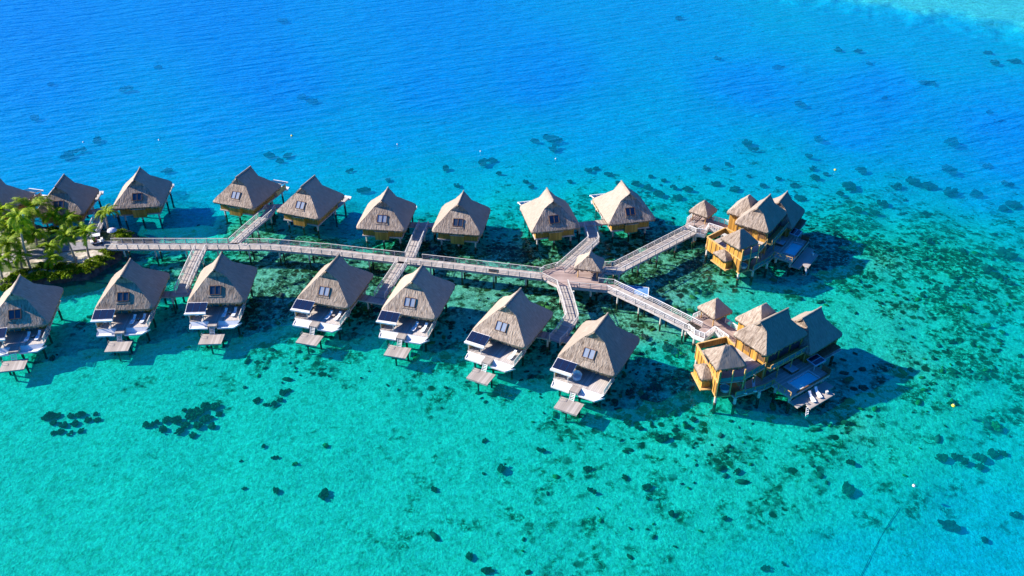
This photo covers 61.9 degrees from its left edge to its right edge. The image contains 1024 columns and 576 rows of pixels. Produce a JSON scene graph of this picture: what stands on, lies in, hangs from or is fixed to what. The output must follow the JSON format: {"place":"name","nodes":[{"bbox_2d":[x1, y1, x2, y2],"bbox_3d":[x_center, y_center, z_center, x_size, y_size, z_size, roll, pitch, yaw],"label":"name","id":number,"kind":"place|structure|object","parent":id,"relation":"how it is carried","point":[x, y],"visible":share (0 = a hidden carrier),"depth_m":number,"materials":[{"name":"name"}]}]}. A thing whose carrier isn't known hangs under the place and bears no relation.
{"place":"outdoors","nodes":[
{"label":"outdoors","id":0,"kind":"place"},
{"bbox_2d":[0,221,152,297],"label":"island ground","id":1,"kind":"structure","parent":0,"point":[99,278],"depth_m":162.57,"materials":[{"name":"beige sand"}]},
{"bbox_2d":[0,251,14,278],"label":"palm tree","id":2,"kind":"object","parent":1,"relation":"on","point":[2,258],"visible":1,"depth_m":156.38,"materials":[{"name":"green plant"}]},
{"bbox_2d":[0,202,18,232],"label":"palm tree","id":3,"kind":"object","parent":1,"relation":"on","point":[6,206],"visible":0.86,"depth_m":168.08,"materials":[{"name":"green plant"}]},
{"bbox_2d":[0,217,21,242],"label":"palm tree","id":4,"kind":"object","parent":1,"relation":"on","point":[3,223],"visible":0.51,"depth_m":162.85,"materials":[{"name":"green plant"}]},
{"bbox_2d":[0,272,25,283],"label":"shrub","id":5,"kind":"object","parent":1,"relation":"on","point":[12,277],"visible":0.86,"depth_m":157.00,"materials":[{"name":"green plant"}]},
{"bbox_2d":[0,233,25,262],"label":"palm tree","id":6,"kind":"object","parent":1,"relation":"on","point":[5,244],"visible":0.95,"depth_m":158.15,"materials":[{"name":"green plant"}]},
{"bbox_2d":[0,227,29,249],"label":"palm tree","id":7,"kind":"object","parent":1,"relation":"on","point":[9,234],"visible":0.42,"depth_m":162.01,"materials":[{"name":"green plant"}]},
{"bbox_2d":[0,207,33,268],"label":"palm tree","id":8,"kind":"object","parent":1,"relation":"on","point":[16,218],"visible":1,"depth_m":154.26,"materials":[{"name":"green plant"}]},
{"bbox_2d":[12,268,29,276],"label":"shrub","id":9,"kind":"object","parent":1,"relation":"on","point":[24,272],"visible":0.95,"depth_m":158.54,"materials":[{"name":"green plant"}]},
{"bbox_2d":[10,244,33,269],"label":"palm tree","id":10,"kind":"object","parent":1,"relation":"on","point":[18,256],"visible":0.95,"depth_m":158.47,"materials":[{"name":"green plant"}]},
{"bbox_2d":[11,224,35,247],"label":"palm tree","id":11,"kind":"object","parent":1,"relation":"on","point":[27,231],"visible":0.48,"depth_m":163.17,"materials":[{"name":"green plant"}]},
{"bbox_2d":[11,195,53,229],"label":"palm tree","id":12,"kind":"object","parent":1,"relation":"on","point":[39,201],"visible":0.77,"depth_m":168.97,"materials":[{"name":"green plant"}]},
{"bbox_2d":[26,272,44,281],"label":"shrub","id":13,"kind":"object","parent":1,"relation":"on","point":[31,276],"visible":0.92,"depth_m":157.40,"materials":[{"name":"green plant"}]},
{"bbox_2d":[24,224,49,245],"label":"palm tree","id":14,"kind":"object","parent":1,"relation":"on","point":[39,232],"visible":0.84,"depth_m":165.16,"materials":[{"name":"green plant"}]},
{"bbox_2d":[34,240,61,258],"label":"palm tree","id":15,"kind":"object","parent":1,"relation":"on","point":[50,245],"visible":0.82,"depth_m":161.84,"materials":[{"name":"green plant"}]},
{"bbox_2d":[39,248,64,269],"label":"palm tree","id":16,"kind":"object","parent":1,"relation":"on","point":[51,256],"visible":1,"depth_m":159.11,"materials":[{"name":"green plant"}]},
{"bbox_2d":[44,270,59,281],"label":"shrub","id":17,"kind":"object","parent":1,"relation":"on","point":[50,274],"visible":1,"depth_m":157.76,"materials":[{"name":"green plant"}]},
{"bbox_2d":[43,206,66,228],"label":"palm tree","id":18,"kind":"object","parent":1,"relation":"on","point":[51,214],"visible":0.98,"depth_m":170.42,"materials":[{"name":"green plant"}]},
{"bbox_2d":[2,241,117,264],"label":"path","id":19,"kind":"structure","parent":1,"relation":"on","point":[79,246],"depth_m":165.97,"materials":[{"name":"grey concrete"}]},
{"bbox_2d":[90,233,102,244],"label":"golf cart","id":20,"kind":"object","parent":19,"relation":"on","point":[92,242],"visible":0.89,"depth_m":166.95,"materials":[{"name":"white paint"}]},
{"bbox_2d":[48,224,77,262],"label":"palm tree","id":21,"kind":"object","parent":1,"relation":"on","point":[63,236],"visible":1,"depth_m":158.25,"materials":[{"name":"green plant"}]},
{"bbox_2d":[55,268,73,279],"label":"shrub","id":22,"kind":"object","parent":1,"relation":"on","point":[66,273],"visible":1,"depth_m":158.26,"materials":[{"name":"green plant"}]},
{"bbox_2d":[57,209,82,231],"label":"palm tree","id":23,"kind":"object","parent":1,"relation":"on","point":[66,220],"visible":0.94,"depth_m":169.35,"materials":[{"name":"green plant"}]},
{"bbox_2d":[68,263,93,273],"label":"shrub","id":24,"kind":"object","parent":1,"relation":"on","point":[81,268],"visible":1,"depth_m":159.40,"materials":[{"name":"green plant"}]},
{"bbox_2d":[71,221,97,257],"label":"palm tree","id":25,"kind":"object","parent":1,"relation":"on","point":[84,229],"visible":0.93,"depth_m":160.52,"materials":[{"name":"green plant"}]},
{"bbox_2d":[79,259,107,268],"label":"shrub","id":26,"kind":"object","parent":1,"relation":"on","point":[89,263],"visible":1,"depth_m":161.02,"materials":[{"name":"green plant"}]},
{"bbox_2d":[89,255,114,265],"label":"shrub","id":27,"kind":"object","parent":1,"relation":"on","point":[99,258],"visible":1,"depth_m":162.69,"materials":[{"name":"green plant"}]},
{"bbox_2d":[94,203,120,229],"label":"palm tree","id":28,"kind":"object","parent":1,"relation":"on","point":[102,213],"visible":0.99,"depth_m":169.20,"materials":[{"name":"green plant"}]},
{"bbox_2d":[115,232,134,240],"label":"shrub","id":29,"kind":"object","parent":1,"relation":"on","point":[125,235],"visible":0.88,"depth_m":169.68,"materials":[{"name":"green plant"}]},
{"bbox_2d":[0,0,1023,575],"bbox_3d":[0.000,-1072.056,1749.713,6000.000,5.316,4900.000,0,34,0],"label":"water","id":30,"kind":"structure","parent":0,"point":[118,490],"depth_m":136.81,"materials":[{"name":"teal liquid"}]},
{"bbox_2d":[0,358,29,381],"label":"swim platform","id":31,"kind":"structure","parent":30,"relation":"on","point":[10,366],"depth_m":137.54,"materials":[{"name":"wood"}]},
{"bbox_2d":[0,179,46,220],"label":"overwater bungalow","id":32,"kind":"object","parent":30,"relation":"on","point":[8,193],"visible":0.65,"depth_m":175.85,"materials":[{"name":"white paint"}]},
{"bbox_2d":[0,274,63,362],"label":"overwater bungalow","id":33,"kind":"object","parent":30,"relation":"on","point":[26,305],"visible":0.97,"depth_m":141.25,"materials":[{"name":"beige plant"}]},
{"bbox_2d":[7,309,22,321],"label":"skylight window","id":34,"kind":"structure","parent":33,"relation":"in","point":[15,314],"depth_m":140.61,"materials":[{"name":"blue glass"}]},
{"bbox_2d":[40,411,56,419],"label":"coral head","id":35,"kind":"object","parent":30,"relation":"on","point":[48,415],"visible":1,"depth_m":130.36},
{"bbox_2d":[33,174,103,227],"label":"overwater bungalow","id":36,"kind":"object","parent":30,"relation":"on","point":[72,196],"visible":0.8,"depth_m":173.36,"materials":[{"name":"grey plant"}]},
{"bbox_2d":[86,212,106,236],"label":"catwalk","id":37,"kind":"object","parent":30,"relation":"on","point":[99,225],"visible":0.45,"depth_m":171.96,"materials":[{"name":"wood"}]},
{"bbox_2d":[88,207,121,229],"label":"cross walk","id":38,"kind":"structure","parent":30,"relation":"on","point":[91,211],"depth_m":177.88,"materials":[{"name":"wood"}]},
{"bbox_2d":[104,340,132,360],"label":"swim platform","id":39,"kind":"structure","parent":30,"relation":"on","point":[114,347],"depth_m":141.65,"materials":[{"name":"wood"}]},
{"bbox_2d":[90,258,169,342],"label":"overwater bungalow","id":40,"kind":"object","parent":30,"relation":"on","point":[131,289],"visible":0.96,"depth_m":145.16,"materials":[{"name":"white paint"}]},
{"bbox_2d":[115,292,129,303],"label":"skylight window","id":41,"kind":"structure","parent":40,"relation":"in","point":[121,296],"depth_m":144.86,"materials":[{"name":"blue glass"}]},
{"bbox_2d":[113,167,174,230],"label":"overwater bungalow","id":42,"kind":"object","parent":30,"relation":"on","point":[142,193],"visible":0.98,"depth_m":175.58,"materials":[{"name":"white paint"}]},
{"bbox_2d":[131,193,143,202],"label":"skylight window","id":43,"kind":"structure","parent":42,"relation":"in","point":[136,197],"depth_m":174.70,"materials":[{"name":"blue glass"}]},
{"bbox_2d":[169,415,181,423],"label":"coral head","id":44,"kind":"object","parent":30,"relation":"on","point":[176,419],"visible":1,"depth_m":129.67},
{"bbox_2d":[161,289,192,313],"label":"cross walk","id":45,"kind":"structure","parent":30,"relation":"on","point":[169,294],"depth_m":152.00,"materials":[{"name":"wood"}]},
{"bbox_2d":[174,244,206,302],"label":"catwalk","id":46,"kind":"object","parent":30,"relation":"on","point":[196,260],"visible":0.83,"depth_m":157.85,"materials":[{"name":"wood"}]},
{"bbox_2d":[198,333,224,353],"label":"swim platform","id":47,"kind":"structure","parent":30,"relation":"on","point":[210,339],"depth_m":143.23,"materials":[{"name":"wood"}]},
{"bbox_2d":[184,252,256,336],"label":"overwater bungalow","id":48,"kind":"object","parent":30,"relation":"on","point":[223,282],"visible":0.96,"depth_m":146.75,"materials":[{"name":"white paint"}]},
{"bbox_2d":[208,285,221,296],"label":"skylight window","id":49,"kind":"structure","parent":48,"relation":"in","point":[214,291],"depth_m":146.46,"materials":[{"name":"blue glass"}]},
{"bbox_2d":[213,166,288,225],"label":"overwater bungalow","id":50,"kind":"object","parent":30,"relation":"on","point":[249,191],"visible":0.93,"depth_m":176.25,"materials":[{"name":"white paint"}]},
{"bbox_2d":[229,191,240,200],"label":"skylight window","id":51,"kind":"structure","parent":50,"relation":"in","point":[235,195],"depth_m":175.29,"materials":[{"name":"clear glass"}]},
{"bbox_2d":[228,204,275,254],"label":"catwalk","id":52,"kind":"object","parent":30,"relation":"on","point":[254,226],"visible":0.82,"depth_m":171.91,"materials":[{"name":"wood"}]},
{"bbox_2d":[262,204,292,224],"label":"cross walk","id":53,"kind":"structure","parent":30,"relation":"on","point":[270,206],"depth_m":179.08,"materials":[{"name":"wood"}]},
{"bbox_2d":[295,332,323,353],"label":"swim platform","id":54,"kind":"structure","parent":30,"relation":"on","point":[307,340],"depth_m":143.23,"materials":[{"name":"wood"}]},
{"bbox_2d":[277,175,351,238],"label":"overwater bungalow","id":55,"kind":"object","parent":30,"relation":"on","point":[313,201],"visible":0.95,"depth_m":172.70,"materials":[{"name":"brown plant"}]},
{"bbox_2d":[293,201,305,210],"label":"skylight window","id":56,"kind":"structure","parent":55,"relation":"in","point":[300,205],"depth_m":171.78,"materials":[{"name":"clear glass"}]},
{"bbox_2d":[318,487,328,499],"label":"coral head","id":57,"kind":"object","parent":30,"relation":"on","point":[324,491],"visible":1,"depth_m":117.46},
{"bbox_2d":[105,238,543,292],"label":"boardwalk","id":58,"kind":"structure","parent":30,"relation":"on","point":[433,264],"depth_m":163.39,"materials":[{"name":"wood"}]},
{"bbox_2d":[290,253,372,340],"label":"overwater bungalow","id":59,"kind":"object","parent":30,"relation":"on","point":[337,284],"visible":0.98,"depth_m":146.57,"materials":[{"name":"brown plant"}]},
{"bbox_2d":[316,286,329,298],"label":"skylight window","id":60,"kind":"structure","parent":59,"relation":"in","point":[324,291],"depth_m":146.28,"materials":[{"name":"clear glass"}]},
{"bbox_2d":[358,294,387,317],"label":"cross walk","id":61,"kind":"structure","parent":30,"relation":"on","point":[368,299],"depth_m":150.45,"materials":[{"name":"wood"}]},
{"bbox_2d":[356,187,416,250],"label":"overwater bungalow","id":62,"kind":"object","parent":30,"relation":"on","point":[388,213],"visible":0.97,"depth_m":167.78,"materials":[{"name":"white paint"}]},
{"bbox_2d":[375,214,387,224],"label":"skylight window","id":63,"kind":"structure","parent":62,"relation":"in","point":[381,219],"depth_m":167.14,"materials":[{"name":"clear glass"}]},
{"bbox_2d":[374,257,407,298],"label":"catwalk","id":64,"kind":"object","parent":30,"relation":"on","point":[390,282],"visible":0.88,"depth_m":155.18,"materials":[{"name":"wood"}]},
{"bbox_2d":[384,344,410,365],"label":"swim platform","id":65,"kind":"structure","parent":30,"relation":"on","point":[395,352],"depth_m":140.32,"materials":[{"name":"wood"}]},
{"bbox_2d":[376,263,454,351],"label":"overwater bungalow","id":66,"kind":"object","parent":30,"relation":"on","point":[421,294],"visible":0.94,"depth_m":143.78,"materials":[{"name":"white paint"}]},
{"bbox_2d":[402,297,415,309],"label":"skylight window","id":67,"kind":"structure","parent":66,"relation":"in","point":[409,302],"depth_m":143.53,"materials":[{"name":"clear glass"}]},
{"bbox_2d":[405,221,428,257],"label":"catwalk","id":68,"kind":"object","parent":30,"relation":"on","point":[413,248],"visible":0.88,"depth_m":166.72,"materials":[{"name":"wood"}]},
{"bbox_2d":[408,222,435,240],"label":"cross walk","id":69,"kind":"structure","parent":30,"relation":"on","point":[414,224],"depth_m":172.45,"materials":[{"name":"wood"}]},
{"bbox_2d":[432,190,490,253],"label":"overwater bungalow","id":70,"kind":"object","parent":30,"relation":"on","point":[462,217],"visible":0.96,"depth_m":166.53,"materials":[{"name":"white paint"}]},
{"bbox_2d":[451,218,463,228],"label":"skylight window","id":71,"kind":"structure","parent":70,"relation":"in","point":[457,222],"depth_m":165.92,"materials":[{"name":"blue glass"}]},
{"bbox_2d":[466,367,495,390],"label":"swim platform","id":72,"kind":"structure","parent":30,"relation":"on","point":[477,376],"depth_m":135.26,"materials":[{"name":"wood"}]},
{"bbox_2d":[464,287,552,379],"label":"overwater bungalow","id":73,"kind":"object","parent":30,"relation":"on","point":[505,327],"visible":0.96,"depth_m":138.17,"materials":[{"name":"white paint"}]},
{"bbox_2d":[492,320,507,334],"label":"skylight window","id":74,"kind":"structure","parent":73,"relation":"in","point":[501,327],"depth_m":137.86,"materials":[{"name":"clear glass"}]},
{"bbox_2d":[49,184,1023,574],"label":"reef rubble","id":75,"kind":"object","parent":30,"relation":"on","point":[555,414],"visible":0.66,"depth_m":150.20,"materials":[{"name":"stone"}]},
{"bbox_2d":[517,187,579,250],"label":"overwater bungalow","id":76,"kind":"object","parent":30,"relation":"on","point":[548,215],"visible":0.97,"depth_m":167.69,"materials":[{"name":"white paint"}]},
{"bbox_2d":[549,215,560,225],"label":"skylight window","id":77,"kind":"structure","parent":76,"relation":"in","point":[554,219],"depth_m":166.98,"materials":[{"name":"blue glass"}]},
{"bbox_2d":[89,190,1017,551],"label":"reef rubble","id":78,"kind":"object","parent":30,"relation":"on","point":[771,404],"visible":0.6,"depth_m":148.02,"materials":[{"name":"stone"}]},
{"bbox_2d":[536,331,571,355],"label":"cross walk","id":79,"kind":"structure","parent":30,"relation":"on","point":[543,335],"depth_m":141.77,"materials":[{"name":"wood"}]},
{"bbox_2d":[549,279,578,347],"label":"catwalk","id":80,"kind":"object","parent":30,"relation":"on","point":[569,323],"visible":0.9,"depth_m":146.05,"materials":[{"name":"wood"}]},
{"bbox_2d":[554,396,583,421],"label":"swim platform","id":81,"kind":"structure","parent":30,"relation":"on","point":[567,406],"depth_m":129.42,"materials":[{"name":"wood"}]},
{"bbox_2d":[539,262,614,303],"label":"junction deck","id":82,"kind":"structure","parent":30,"relation":"on","point":[585,281],"depth_m":155.56,"materials":[{"name":"wood"}]},
{"bbox_2d":[574,250,604,279],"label":"thatched shelter","id":83,"kind":"object","parent":82,"relation":"on","point":[590,261],"visible":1,"depth_m":154.43,"materials":[{"name":"plant"}]},
{"bbox_2d":[555,222,599,272],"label":"catwalk","id":84,"kind":"object","parent":30,"relation":"on","point":[592,240],"visible":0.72,"depth_m":164.78,"materials":[{"name":"wood"}]},
{"bbox_2d":[576,220,606,242],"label":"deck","id":85,"kind":"structure","parent":30,"relation":"on","point":[597,223],"depth_m":172.89,"materials":[{"name":"wood"}]},
{"bbox_2d":[550,312,639,409],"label":"overwater bungalow","id":86,"kind":"object","parent":30,"relation":"on","point":[598,353],"visible":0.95,"depth_m":132.38,"materials":[{"name":"white paint"}]},
{"bbox_2d":[572,370,581,380],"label":"round daybed","id":87,"kind":"object","parent":86,"relation":"on","point":[577,375],"visible":1,"depth_m":132.66,"materials":[{"name":"blue fabric"}]},
{"bbox_2d":[579,347,596,362],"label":"skylight window","id":88,"kind":"structure","parent":86,"relation":"in","point":[588,353],"depth_m":132.06,"materials":[{"name":"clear glass"}]},
{"bbox_2d":[197,190,1023,495],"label":"reef rubble","id":89,"kind":"object","parent":30,"relation":"on","point":[937,440],"visible":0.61,"depth_m":141.68,"materials":[{"name":"stone"}]},
{"bbox_2d":[589,180,654,243],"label":"overwater bungalow","id":90,"kind":"object","parent":30,"relation":"on","point":[621,206],"visible":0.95,"depth_m":170.31,"materials":[{"name":"white paint"}]},
{"bbox_2d":[625,207,636,217],"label":"skylight window","id":91,"kind":"structure","parent":90,"relation":"in","point":[629,211],"depth_m":169.57,"materials":[{"name":"blue glass"}]},
{"bbox_2d":[618,284,648,298],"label":"pontoon","id":92,"kind":"object","parent":30,"relation":"on","point":[645,290],"visible":0.41,"depth_m":155.01,"materials":[{"name":"blue paint"}]},
{"bbox_2d":[603,220,703,285],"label":"boardwalk","id":93,"kind":"structure","parent":30,"relation":"on","point":[650,253],"depth_m":163.47,"materials":[{"name":"wood"}]},
{"bbox_2d":[606,280,702,342],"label":"boardwalk","id":94,"kind":"structure","parent":30,"relation":"on","point":[660,312],"depth_m":148.21,"materials":[{"name":"white paint"}]},
{"bbox_2d":[654,432,668,442],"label":"coral head","id":95,"kind":"object","parent":30,"relation":"on","point":[661,438],"visible":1,"depth_m":126.31},
{"bbox_2d":[683,191,817,287],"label":"overwater suite","id":96,"kind":"structure","parent":30,"relation":"on","point":[766,230],"depth_m":163.99,"materials":[{"name":"brown wood"}]},
{"bbox_2d":[683,298,841,417],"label":"overwater suite","id":97,"kind":"structure","parent":30,"relation":"on","point":[767,345],"depth_m":133.03,"materials":[{"name":"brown wood"}]},
{"bbox_2d":[842,481,854,496],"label":"coral head","id":98,"kind":"object","parent":30,"relation":"on","point":[848,489],"visible":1,"depth_m":118.18},
{"bbox_2d":[842,181,856,190],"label":"coral head","id":99,"kind":"object","parent":30,"relation":"on","point":[848,185],"visible":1,"depth_m":196.59},
{"bbox_2d":[905,176,920,184],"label":"coral head","id":100,"kind":"object","parent":30,"relation":"on","point":[911,181],"visible":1,"depth_m":198.96},
{"bbox_2d":[919,181,937,189],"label":"coral head","id":101,"kind":"object","parent":30,"relation":"on","point":[926,185],"visible":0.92,"depth_m":197.88},
{"bbox_2d":[936,453,948,461],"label":"coral head","id":102,"kind":"object","parent":30,"relation":"on","point":[943,456],"visible":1,"depth_m":123.59},
{"bbox_2d":[937,519,960,531],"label":"coral head","id":103,"kind":"object","parent":30,"relation":"on","point":[952,525],"visible":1,"depth_m":113.93},
{"bbox_2d":[943,187,958,196],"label":"coral head","id":104,"kind":"object","parent":30,"relation":"on","point":[947,192],"visible":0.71,"depth_m":194.79},
{"bbox_2d":[951,453,968,464],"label":"coral head","id":105,"kind":"object","parent":30,"relation":"on","point":[954,456],"visible":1,"depth_m":123.59},
{"bbox_2d":[972,452,987,462],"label":"coral head","id":106,"kind":"object","parent":30,"relation":"on","point":[981,457],"visible":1,"depth_m":123.96},
{"bbox_2d":[987,448,998,458],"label":"coral head","id":107,"kind":"object","parent":30,"relation":"on","point":[992,452],"visible":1,"depth_m":124.71},
{"bbox_2d":[991,421,1003,431],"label":"coral head","id":108,"kind":"object","parent":30,"relation":"on","point":[997,426],"visible":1,"depth_m":129.39},
{"bbox_2d":[995,247,1018,258],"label":"coral head","id":109,"kind":"object","parent":30,"relation":"on","point":[1002,252],"visible":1,"depth_m":169.56},
{"bbox_2d":[1005,201,1021,208],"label":"coral head","id":110,"kind":"object","parent":30,"relation":"on","point":[1013,204],"visible":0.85,"depth_m":189.92},
{"bbox_2d":[0,0,1023,221],"bbox_3d":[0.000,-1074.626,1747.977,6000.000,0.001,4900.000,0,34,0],"label":"water","id":111,"kind":"structure","parent":0,"point":[27,27],"depth_m":245.62,"materials":[{"name":"blue liquid"}]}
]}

